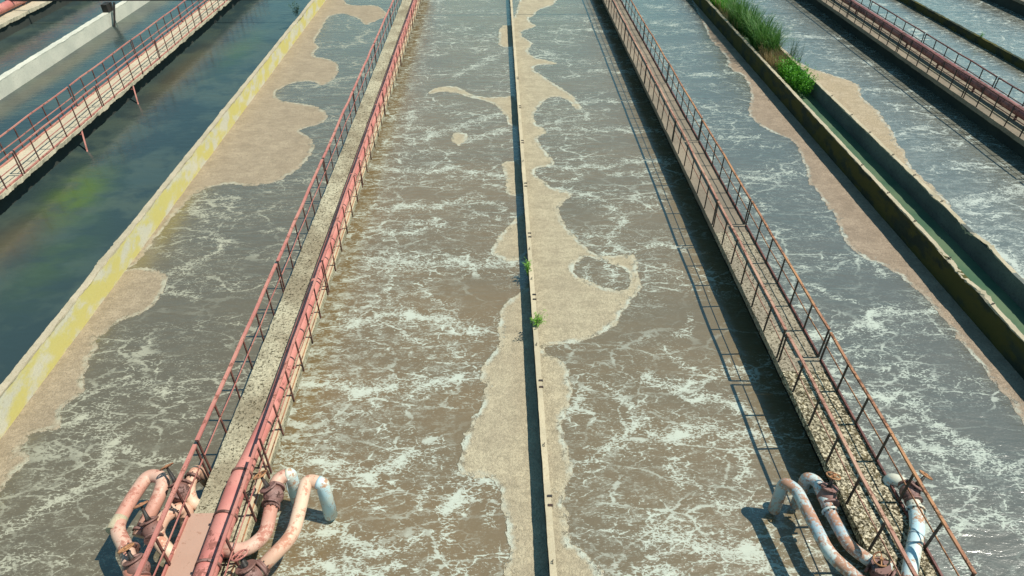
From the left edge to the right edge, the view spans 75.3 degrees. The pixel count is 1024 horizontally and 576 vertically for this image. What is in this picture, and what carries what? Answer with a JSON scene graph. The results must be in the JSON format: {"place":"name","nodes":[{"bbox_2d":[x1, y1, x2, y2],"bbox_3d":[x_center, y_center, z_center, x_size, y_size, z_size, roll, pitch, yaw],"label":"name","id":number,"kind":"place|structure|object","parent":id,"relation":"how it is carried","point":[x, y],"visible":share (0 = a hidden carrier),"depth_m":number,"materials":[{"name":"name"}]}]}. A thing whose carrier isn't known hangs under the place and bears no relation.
{"place":"outdoors","nodes":[
{"label":"outdoors","id":0,"kind":"place"},
{"bbox_2d":[0,1,120,74],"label":"water","id":1,"kind":"structure","parent":0,"point":[23,44],"depth_m":34.78,"materials":[{"name":"grey liquid"}]},
{"bbox_2d":[0,1,148,99],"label":"concrete wall","id":2,"kind":"structure","parent":0,"point":[26,71],"depth_m":31.39,"materials":[{"name":"white concrete"}]},
{"bbox_2d":[5,0,190,26],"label":"crossing pipe","id":3,"kind":"object","parent":2,"relation":"on","point":[107,7],"visible":1,"depth_m":35.17,"materials":[{"name":"metal"}]},
{"bbox_2d":[0,0,207,165],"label":"water","id":4,"kind":"structure","parent":0,"point":[24,100],"depth_m":30.02,"materials":[{"name":"liquid"}]},
{"bbox_2d":[0,0,240,214],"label":"walkway","id":5,"kind":"structure","parent":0,"point":[20,187],"depth_m":25.31,"materials":[{"name":"concrete"}]},
{"bbox_2d":[0,151,23,193],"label":"railing","id":6,"kind":"object","parent":5,"relation":"on","point":[14,180],"visible":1,"depth_m":20.33,"materials":[{"name":"red metal"}]},
{"bbox_2d":[0,87,76,167],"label":"railing","id":7,"kind":"object","parent":5,"relation":"on","point":[36,138],"visible":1,"depth_m":22.87,"materials":[{"name":"red metal"}]},
{"bbox_2d":[13,86,102,173],"bbox_3d":[-15.438,-5.534,22.809,0.065,0.868,5.309,-1,38,-1],"label":"railing","id":8,"kind":"object","parent":5,"relation":"on","point":[54,146],"visible":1,"depth_m":22.48,"materials":[{"name":"red metal"}]},
{"bbox_2d":[77,131,87,151],"bbox_3d":[-15.456,-5.255,23.767,0.313,0.703,0.747,-17,41,-20],"label":"strut","id":9,"kind":"object","parent":5,"relation":"attached to","point":[82,134],"visible":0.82,"depth_m":23.80,"materials":[{"name":"red paint"}]},
{"bbox_2d":[69,40,136,106],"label":"railing","id":10,"kind":"object","parent":5,"relation":"on","point":[101,86],"visible":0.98,"depth_m":26.76,"materials":[{"name":"red metal"}]},
{"bbox_2d":[95,40,159,105],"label":"railing","id":11,"kind":"object","parent":5,"relation":"on","point":[126,85],"visible":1,"depth_m":26.83,"materials":[{"name":"red metal"}]},
{"bbox_2d":[129,85,138,103],"bbox_3d":[-15.546,-7.889,27.164,0.313,0.703,0.747,-17,41,-20],"label":"strut","id":12,"kind":"object","parent":5,"relation":"attached to","point":[135,94],"visible":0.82,"depth_m":27.19,"materials":[{"name":"red paint"}]},
{"bbox_2d":[131,6,181,57],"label":"railing","id":13,"kind":"object","parent":5,"relation":"on","point":[156,32],"visible":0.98,"depth_m":31.11,"materials":[{"name":"metal"}]},
{"bbox_2d":[154,6,201,58],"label":"railing","id":14,"kind":"object","parent":5,"relation":"on","point":[177,32],"visible":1,"depth_m":31.08,"materials":[{"name":"metal"}]},
{"bbox_2d":[177,0,209,21],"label":"railing","id":15,"kind":"object","parent":5,"relation":"on","point":[190,6],"visible":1,"depth_m":34.44,"materials":[{"name":"red metal"}]},
{"bbox_2d":[198,0,227,21],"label":"railing","id":16,"kind":"object","parent":5,"relation":"on","point":[209,6],"visible":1,"depth_m":34.45,"materials":[{"name":"red metal"}]},
{"bbox_2d":[0,0,310,383],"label":"water","id":17,"kind":"structure","parent":0,"point":[65,222],"depth_m":22.39,"materials":[{"name":"teal liquid"}]},
{"bbox_2d":[0,0,325,438],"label":"concrete wall","id":18,"kind":"structure","parent":17,"relation":"in","point":[21,383],"depth_m":18.00,"materials":[{"name":"yellow concrete"}]},
{"bbox_2d":[289,1,298,15],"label":"weed","id":19,"kind":"object","parent":18,"relation":"on","point":[295,11],"visible":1,"depth_m":34.67,"materials":[{"name":"green plant"}]},
{"bbox_2d":[0,0,401,575],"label":"water","id":20,"kind":"structure","parent":0,"point":[117,405],"depth_m":16.10,"materials":[{"name":"liquid"}]},
{"bbox_2d":[238,0,548,575],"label":"water","id":21,"kind":"structure","parent":0,"point":[411,433],"depth_m":15.49,"materials":[{"name":"brown liquid"}]},
{"bbox_2d":[194,0,421,575],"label":"walkway","id":22,"kind":"structure","parent":21,"relation":"in","point":[252,404],"depth_m":15.22,"materials":[{"name":"concrete"}]},
{"bbox_2d":[105,469,169,575],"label":"drop pipe","id":23,"kind":"object","parent":22,"relation":"attached to","point":[128,550],"visible":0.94,"depth_m":11.09,"materials":[{"name":"pink metal"}]},
{"bbox_2d":[133,500,193,558],"bbox_3d":[-5.764,4.002,10.969,0.751,0.980,1.095,-9,39,-12],"label":"drop pipe","id":24,"kind":"object","parent":22,"relation":"attached to","point":[149,524],"visible":0.73,"depth_m":10.87,"materials":[{"name":"metal"}]},
{"bbox_2d":[134,444,208,575],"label":"railing","id":25,"kind":"object","parent":22,"relation":"attached to","point":[154,539],"visible":0.91,"depth_m":10.58,"materials":[{"name":"red metal"}]},
{"bbox_2d":[159,462,207,510],"bbox_3d":[-5.656,3.530,11.650,0.709,0.977,0.971,-19,42,-22],"label":"drop pipe","id":26,"kind":"object","parent":22,"relation":"attached to","point":[193,499],"visible":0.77,"depth_m":11.55,"materials":[{"name":"pink metal"}]},
{"bbox_2d":[161,513,213,575],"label":"cover plate","id":27,"kind":"object","parent":22,"relation":"on","point":[184,556],"visible":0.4,"depth_m":10.85,"materials":[{"name":"pink metal"}]},
{"bbox_2d":[195,263,283,472],"bbox_3d":[-5.543,1.390,13.931,0.087,0.927,5.302,-1,38,-1],"label":"railing","id":28,"kind":"object","parent":22,"relation":"on","point":[218,392],"visible":0.95,"depth_m":13.29,"materials":[{"name":"red metal"}]},
{"bbox_2d":[209,444,270,575],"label":"railing","id":29,"kind":"object","parent":22,"relation":"on","point":[230,520],"visible":0.95,"depth_m":10.64,"materials":[{"name":"red metal"}]},
{"bbox_2d":[258,263,328,473],"bbox_3d":[-4.467,1.396,13.964,0.069,0.977,5.302,-1,38,-1],"label":"railing","id":30,"kind":"object","parent":22,"relation":"on","point":[283,372],"visible":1,"depth_m":13.31,"materials":[{"name":"red metal"}]},
{"bbox_2d":[276,159,327,290],"bbox_3d":[-5.655,-1.907,18.181,0.086,0.927,5.302,-1,38,-1],"label":"railing","id":31,"kind":"object","parent":22,"relation":"on","point":[297,215],"visible":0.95,"depth_m":17.63,"materials":[{"name":"red metal"}]},
{"bbox_2d":[193,0,416,575],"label":"air pipe","id":32,"kind":"object","parent":22,"relation":"on","point":[205,561],"visible":0.84,"depth_m":12.85,"materials":[{"name":"metal"}]},
{"bbox_2d":[223,468,298,557],"bbox_3d":[-4.180,3.877,11.278,0.638,1.187,1.794,7,38,9],"label":"drop pipe","id":33,"kind":"object","parent":32,"relation":"attached to","point":[272,490],"visible":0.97,"depth_m":11.21,"materials":[{"name":"pink metal"}]},
{"bbox_2d":[231,474,337,575],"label":"drop pipe","id":34,"kind":"object","parent":32,"relation":"attached to","point":[267,561],"visible":1,"depth_m":10.93,"materials":[{"name":"metal"}]},
{"bbox_2d":[322,91,355,183],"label":"railing","id":35,"kind":"object","parent":22,"relation":"on","point":[335,130],"visible":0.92,"depth_m":21.94,"materials":[{"name":"red metal"}]},
{"bbox_2d":[321,158,362,291],"bbox_3d":[-4.579,-1.905,18.220,0.070,0.977,5.315,-1,38,-1],"label":"railing","id":36,"kind":"object","parent":22,"relation":"on","point":[337,218],"visible":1,"depth_m":17.70,"materials":[{"name":"red metal"}]},
{"bbox_2d":[352,44,375,112],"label":"railing","id":37,"kind":"object","parent":22,"relation":"on","point":[358,78],"visible":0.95,"depth_m":26.27,"materials":[{"name":"red metal"}]},
{"bbox_2d":[358,91,384,183],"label":"railing","id":38,"kind":"object","parent":22,"relation":"on","point":[370,124],"visible":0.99,"depth_m":22.15,"materials":[{"name":"red metal"}]},
{"bbox_2d":[373,9,390,63],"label":"railing","id":39,"kind":"object","parent":22,"relation":"on","point":[381,27],"visible":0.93,"depth_m":30.55,"materials":[{"name":"metal"}]},
{"bbox_2d":[382,44,400,114],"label":"railing","id":40,"kind":"object","parent":22,"relation":"on","point":[393,60],"visible":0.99,"depth_m":26.34,"materials":[{"name":"red metal"}]},
{"bbox_2d":[389,0,399,26],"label":"railing","id":41,"kind":"object","parent":22,"relation":"on","point":[393,10],"visible":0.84,"depth_m":33.85,"materials":[{"name":"red metal"}]},
{"bbox_2d":[398,8,412,64],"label":"railing","id":42,"kind":"object","parent":22,"relation":"on","point":[404,28],"visible":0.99,"depth_m":30.55,"materials":[{"name":"metal"}]},
{"bbox_2d":[411,0,420,21],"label":"railing","id":43,"kind":"object","parent":22,"relation":"on","point":[415,9],"visible":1,"depth_m":33.99,"materials":[{"name":"red metal"}]},
{"bbox_2d":[510,0,556,575],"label":"concrete wall","id":44,"kind":"structure","parent":0,"point":[550,540],"depth_m":14.63,"materials":[{"name":"concrete"}]},
{"bbox_2d":[522,257,531,276],"bbox_3d":[0.373,-0.572,17.473,0.331,0.446,0.579,-4,38,-5],"label":"weed","id":45,"kind":"object","parent":44,"relation":"on","point":[528,265],"visible":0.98,"depth_m":17.47,"materials":[{"name":"green plant"}]},
{"bbox_2d":[530,310,545,326],"bbox_3d":[0.640,0.721,15.626,0.473,0.387,0.497,-1,38,-1],"label":"weed","id":46,"kind":"object","parent":44,"relation":"on","point":[537,319],"visible":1,"depth_m":15.62,"materials":[{"name":"green plant"}]},
{"bbox_2d":[512,0,870,575],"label":"water","id":47,"kind":"structure","parent":0,"point":[678,442],"depth_m":15.44,"materials":[{"name":"brown liquid"}]},
{"bbox_2d":[602,0,938,575],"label":"walkway","id":48,"kind":"structure","parent":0,"point":[860,524],"depth_m":14.57,"materials":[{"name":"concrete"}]},
{"bbox_2d":[608,0,625,35],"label":"railing","id":49,"kind":"object","parent":48,"relation":"on","point":[617,16],"visible":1,"depth_m":32.69,"materials":[{"name":"metal"}]},
{"bbox_2d":[625,0,644,40],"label":"railing","id":50,"kind":"object","parent":48,"relation":"on","point":[635,16],"visible":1,"depth_m":32.97,"materials":[{"name":"metal"}]},
{"bbox_2d":[624,24,646,80],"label":"railing","id":51,"kind":"object","parent":48,"relation":"on","point":[643,58],"visible":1,"depth_m":28.81,"materials":[{"name":"metal"}]},
{"bbox_2d":[643,24,668,81],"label":"railing","id":52,"kind":"object","parent":48,"relation":"on","point":[656,52],"visible":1,"depth_m":28.72,"materials":[{"name":"metal"}]},
{"bbox_2d":[644,64,676,140],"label":"railing","id":53,"kind":"object","parent":48,"relation":"on","point":[663,95],"visible":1,"depth_m":24.28,"materials":[{"name":"metal"}]},
{"bbox_2d":[666,64,702,140],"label":"railing","id":54,"kind":"object","parent":48,"relation":"on","point":[691,101],"visible":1,"depth_m":24.41,"materials":[{"name":"metal"}]},
{"bbox_2d":[672,119,718,224],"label":"railing","id":55,"kind":"object","parent":48,"relation":"on","point":[699,165],"visible":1,"depth_m":19.92,"materials":[{"name":"metal"}]},
{"bbox_2d":[698,120,751,224],"bbox_3d":[6.457,-3.719,20.436,0.072,0.827,5.306,-1,38,-1],"label":"railing","id":56,"kind":"object","parent":48,"relation":"on","point":[732,170],"visible":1,"depth_m":20.11,"materials":[{"name":"metal"}]},
{"bbox_2d":[713,201,786,357],"bbox_3d":[5.667,-0.421,16.185,0.077,0.827,5.292,-1,38,-1],"label":"railing","id":57,"kind":"object","parent":48,"relation":"on","point":[756,275],"visible":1,"depth_m":15.62,"materials":[{"name":"metal"}]},
{"bbox_2d":[745,201,830,357],"bbox_3d":[6.572,-0.436,16.203,0.070,0.828,5.301,-1,38,-1],"label":"railing","id":58,"kind":"object","parent":48,"relation":"on","point":[798,281],"visible":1,"depth_m":15.75,"materials":[{"name":"metal"}]},
{"bbox_2d":[768,478,863,575],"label":"drop pipe","id":59,"kind":"object","parent":48,"relation":"attached to","point":[829,552],"visible":1,"depth_m":11.01,"materials":[{"name":"white metal"}]},
{"bbox_2d":[790,471,896,575],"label":"drop pipe","id":60,"kind":"object","parent":48,"relation":"attached to","point":[826,494],"visible":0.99,"depth_m":10.98,"materials":[{"name":"white metal"}]},
{"bbox_2d":[778,333,917,575],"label":"railing","id":61,"kind":"object","parent":48,"relation":"on","point":[886,522],"visible":1,"depth_m":11.38,"materials":[{"name":"metal"}]},
{"bbox_2d":[819,332,976,575],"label":"railing","id":62,"kind":"object","parent":48,"relation":"on","point":[931,502],"visible":0.99,"depth_m":11.62,"materials":[{"name":"metal"}]},
{"bbox_2d":[883,470,932,575],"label":"drop pipe","id":63,"kind":"object","parent":48,"relation":"attached to","point":[915,542],"visible":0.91,"depth_m":11.07,"materials":[{"name":"white metal"}]},
{"bbox_2d":[602,0,1023,575],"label":"water","id":64,"kind":"structure","parent":0,"point":[941,379],"depth_m":16.70,"materials":[{"name":"grey liquid"}]},
{"bbox_2d":[693,0,1023,379],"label":"concrete wall","id":65,"kind":"structure","parent":64,"relation":"in","point":[998,328],"depth_m":19.54,"materials":[{"name":"concrete"}]},
{"bbox_2d":[709,0,1023,334],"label":"water","id":66,"kind":"structure","parent":0,"point":[971,269],"depth_m":19.64,"materials":[{"name":"liquid"}]},
{"bbox_2d":[710,0,743,14],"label":"reed clump","id":67,"kind":"object","parent":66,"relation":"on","point":[716,2],"visible":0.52,"depth_m":35.65,"materials":[{"name":"green plant"}]},
{"bbox_2d":[713,1,744,33],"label":"dry grass","id":68,"kind":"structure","parent":66,"relation":"on","point":[721,12],"depth_m":35.12,"materials":[{"name":"green plant"}]},
{"bbox_2d":[721,0,767,37],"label":"reed clump","id":69,"kind":"object","parent":66,"relation":"in","point":[736,9],"visible":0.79,"depth_m":33.08,"materials":[{"name":"green plant"}]},
{"bbox_2d":[728,0,1023,310],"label":"concrete wall","id":70,"kind":"structure","parent":0,"point":[994,265],"depth_m":19.91,"materials":[{"name":"concrete"}]},
{"bbox_2d":[735,8,795,58],"bbox_3d":[11.614,-11.981,30.888,2.879,1.571,5.247,-1,38,-1],"label":"reed clump","id":71,"kind":"object","parent":70,"relation":"on","point":[759,30],"visible":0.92,"depth_m":30.67,"materials":[{"name":"green plant"}]},
{"bbox_2d":[758,40,791,72],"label":"dry grass","id":72,"kind":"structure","parent":70,"relation":"on","point":[769,58],"depth_m":29.31,"materials":[{"name":"brown plant"}]},
{"bbox_2d":[782,37,807,61],"bbox_3d":[12.251,-10.194,28.735,1.538,1.286,2.335,-1,38,-1],"label":"sedge tuft","id":73,"kind":"object","parent":70,"relation":"on","point":[793,53],"visible":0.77,"depth_m":28.94,"materials":[{"name":"green plant"}]},
{"bbox_2d":[775,53,818,96],"bbox_3d":[11.818,-9.026,27.827,1.424,0.953,3.533,-1,38,-1],"label":"green bush","id":74,"kind":"object","parent":70,"relation":"on","point":[788,72],"visible":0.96,"depth_m":27.53,"materials":[{"name":"green plant"}]},
{"bbox_2d":[735,0,1023,277],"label":"water","id":75,"kind":"structure","parent":0,"point":[969,172],"depth_m":25.36,"materials":[{"name":"grey liquid"}]},
{"bbox_2d":[807,0,1023,158],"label":"walkway","id":76,"kind":"structure","parent":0,"point":[1008,134],"depth_m":28.01,"materials":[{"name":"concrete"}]},
{"bbox_2d":[826,0,851,16],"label":"railing","id":77,"kind":"object","parent":76,"relation":"on","point":[841,5],"visible":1,"depth_m":34.80,"materials":[{"name":"metal"}]},
{"bbox_2d":[847,1,901,50],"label":"railing","id":78,"kind":"object","parent":76,"relation":"on","point":[873,22],"visible":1,"depth_m":31.76,"materials":[{"name":"metal"}]},
{"bbox_2d":[869,1,925,42],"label":"railing","id":79,"kind":"object","parent":76,"relation":"on","point":[895,21],"visible":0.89,"depth_m":31.72,"materials":[{"name":"metal"}]},
{"bbox_2d":[829,0,1023,132],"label":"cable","id":80,"kind":"object","parent":76,"relation":"on","point":[935,72],"visible":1,"depth_m":27.69,"materials":[{"name":"beige paint"}]},
{"bbox_2d":[841,0,1023,120],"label":"air pipe","id":81,"kind":"object","parent":76,"relation":"on","point":[1008,106],"visible":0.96,"depth_m":27.80,"materials":[{"name":"brown metal"}]},
{"bbox_2d":[897,34,970,96],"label":"railing","id":82,"kind":"object","parent":76,"relation":"on","point":[956,68],"visible":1,"depth_m":27.41,"materials":[{"name":"metal"}]},
{"bbox_2d":[923,33,997,87],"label":"railing","id":83,"kind":"object","parent":76,"relation":"on","point":[983,68],"visible":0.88,"depth_m":27.36,"materials":[{"name":"metal"}]},
{"bbox_2d":[963,77,1023,136],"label":"railing","id":84,"kind":"object","parent":76,"relation":"on","point":[1005,99],"visible":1,"depth_m":24.14,"materials":[{"name":"metal"}]},
{"bbox_2d":[994,77,1023,105],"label":"railing","id":85,"kind":"object","parent":76,"relation":"on","point":[1011,85],"visible":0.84,"depth_m":24.83,"materials":[{"name":"metal"}]},
{"bbox_2d":[855,0,1023,106],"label":"water","id":86,"kind":"structure","parent":0,"point":[1007,71],"depth_m":32.75,"materials":[{"name":"grey liquid"}]},
{"bbox_2d":[899,0,1023,69],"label":"concrete wall","id":87,"kind":"structure","parent":86,"relation":"in","point":[1003,53],"depth_m":33.73,"materials":[{"name":"concrete"}]},
{"bbox_2d":[915,0,1023,58],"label":"water","id":88,"kind":"structure","parent":0,"point":[1000,26],"depth_m":36.47,"materials":[{"name":"grey liquid"}]},
{"bbox_2d":[989,0,1023,15],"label":"walkway","id":89,"kind":"structure","parent":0,"point":[1016,6],"depth_m":37.65,"materials":[{"name":"concrete"}]},
{"label":"water","id":90,"kind":"structure","parent":0,"visible":0},
{"bbox_2d":[0,1,72,40],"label":"walkway","id":91,"kind":"structure","parent":90,"relation":"in","point":[16,19],"depth_m":35.53,"materials":[{"name":"concrete"}]},
{"bbox_2d":[0,0,26,14],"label":"air pipe","id":92,"kind":"object","parent":91,"relation":"on","point":[6,5],"visible":1,"depth_m":34.90,"materials":[{"name":"paint"}]}
]}

